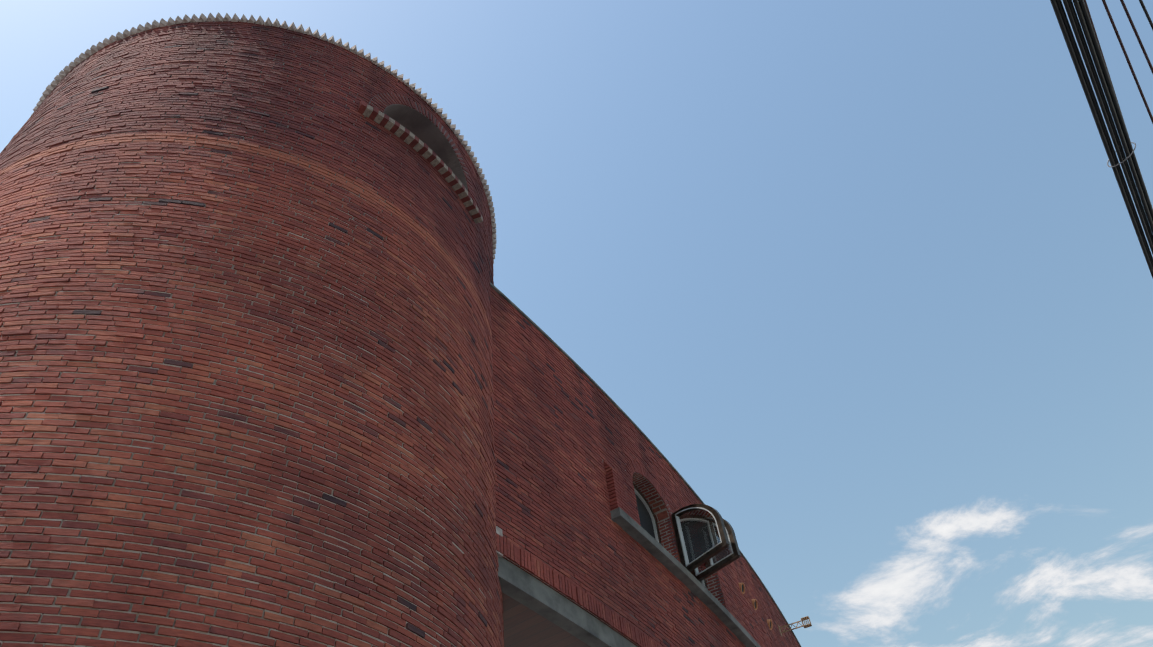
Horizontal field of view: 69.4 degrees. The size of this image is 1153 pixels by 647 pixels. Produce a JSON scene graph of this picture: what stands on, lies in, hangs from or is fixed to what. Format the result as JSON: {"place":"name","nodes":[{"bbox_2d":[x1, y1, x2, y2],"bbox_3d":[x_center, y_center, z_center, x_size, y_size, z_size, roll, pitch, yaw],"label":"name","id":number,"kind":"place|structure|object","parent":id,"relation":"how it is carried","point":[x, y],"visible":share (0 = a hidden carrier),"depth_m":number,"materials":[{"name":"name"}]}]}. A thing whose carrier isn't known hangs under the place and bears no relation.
{"place":"outdoors","nodes":[
{"label":"outdoors","id":0,"kind":"place"},
{"bbox_2d":[31,12,496,263],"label":"parapet trim","id":1,"kind":"structure","parent":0,"point":[133,31],"depth_m":13.54,"materials":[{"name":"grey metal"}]},
{"bbox_2d":[363,105,482,223],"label":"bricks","id":2,"kind":"object","parent":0,"point":[400,131],"visible":0.29,"depth_m":13.09,"materials":[{"name":"brick"}]},
{"bbox_2d":[502,592,589,646],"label":"soffit","id":3,"kind":"structure","parent":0,"point":[524,626],"depth_m":11.07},
{"bbox_2d":[0,0,1152,646],"label":"sky","id":4,"kind":"structure","parent":0,"point":[873,278],"materials":[{"name":"blue"}]},
{"bbox_2d":[490,287,799,646],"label":"curved wall bricks","id":5,"kind":"object","parent":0,"point":[578,440],"visible":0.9,"depth_m":13.41,"materials":[{"name":"red brick"}]},
{"bbox_2d":[635,494,701,581],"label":"dark window","id":6,"kind":"structure","parent":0,"point":[645,520],"depth_m":15.97,"materials":[{"name":"black glass"}]},
{"bbox_2d":[632,473,723,604],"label":"curved wall reveals","id":7,"kind":"object","parent":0,"point":[644,486],"visible":0.17,"depth_m":16.23,"materials":[{"name":"red brick"}]},
{"bbox_2d":[678,509,731,582],"bbox_3d":[2.315,4.139,15.965,3.522,1.526,1.331,50,-69,-37],"label":"window frame","id":8,"kind":"object","parent":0,"point":[699,532],"visible":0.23,"depth_m":15.48,"materials":[{"name":"grey metal"}]},
{"bbox_2d":[1084,0,1152,131],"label":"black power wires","id":9,"kind":"object","parent":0,"point":[1124,50],"visible":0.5,"depth_m":7.02,"materials":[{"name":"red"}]},
{"bbox_2d":[1139,0,1152,29],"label":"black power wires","id":10,"kind":"object","parent":9,"relation":"attached to","point":[1146,13],"visible":1,"depth_m":6.84,"materials":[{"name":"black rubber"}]},
{"label":"terrain","id":11,"kind":"structure","parent":0,"visible":0},
{"bbox_2d":[0,20,503,646],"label":"tower bricks","id":12,"kind":"object","parent":11,"relation":"on","point":[98,109],"visible":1,"depth_m":8.61,"materials":[{"name":"red brick"}]},
{"bbox_2d":[494,321,716,646],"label":"bricks","id":13,"kind":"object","parent":11,"relation":"on","point":[581,532],"visible":0.12,"depth_m":12.00,"materials":[{"name":"brick"}]},
{"bbox_2d":[496,526,502,556],"bbox_3d":[-1.073,2.741,10.425,0.204,0.390,0.221,-32,-52,20],"label":"wall bracket","id":14,"kind":"object","parent":13,"relation":"attached to","point":[500,533],"visible":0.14,"depth_m":10.49,"materials":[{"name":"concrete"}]},
{"bbox_2d":[497,556,636,646],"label":"concrete lintel","id":15,"kind":"structure","parent":13,"relation":"attached to","point":[524,588],"depth_m":10.86,"materials":[{"name":"grey concrete"}]},
{"bbox_2d":[490,282,800,646],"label":"wall coping","id":16,"kind":"object","parent":13,"relation":"on","point":[498,291],"depth_m":16.36,"materials":[{"name":"concrete"}]},
{"bbox_2d":[610,507,760,646],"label":"window ledge","id":17,"kind":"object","parent":13,"relation":"attached to","point":[640,535],"depth_m":14.87,"materials":[{"name":"grey concrete"}]},
{"bbox_2d":[633,484,740,589],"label":"window frames","id":18,"kind":"structure","parent":13,"relation":"attached to","point":[722,524],"depth_m":15.34,"materials":[{"name":"black metal"}]},
{"bbox_2d":[739,583,772,629],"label":"wall sign letters","id":19,"kind":"object","parent":13,"relation":"on","point":[753,601],"visible":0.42,"depth_m":19.22,"materials":[{"name":"beige metal"}]},
{"bbox_2d":[777,616,811,636],"bbox_3d":[5.524,7.652,21.077,0.813,0.280,0.142,-23,-50,13],"label":"wall lamp","id":20,"kind":"object","parent":13,"relation":"attached to","point":[806,625],"depth_m":21.06,"materials":[{"name":"metal"}]},
{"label":"road asphalt","id":21,"kind":"structure","parent":0,"visible":0},
{"bbox_3d":[15.731,10.691,15.498,1.800,9.500,0.280,18,-53,-21],"label":"utility pole","id":22,"kind":"object","parent":21,"relation":"on","visible":0},
{"bbox_2d":[1050,0,1152,277],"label":"cable bundle","id":23,"kind":"object","parent":22,"relation":"attached to","point":[1137,187],"visible":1,"depth_m":5.37,"materials":[{"name":"black rubber"}]},
{"bbox_2d":[1107,142,1135,166],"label":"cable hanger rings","id":24,"kind":"object","parent":23,"relation":"on","point":[1125,159],"visible":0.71,"depth_m":5.58,"materials":[{"name":"grey metal"}]}
]}

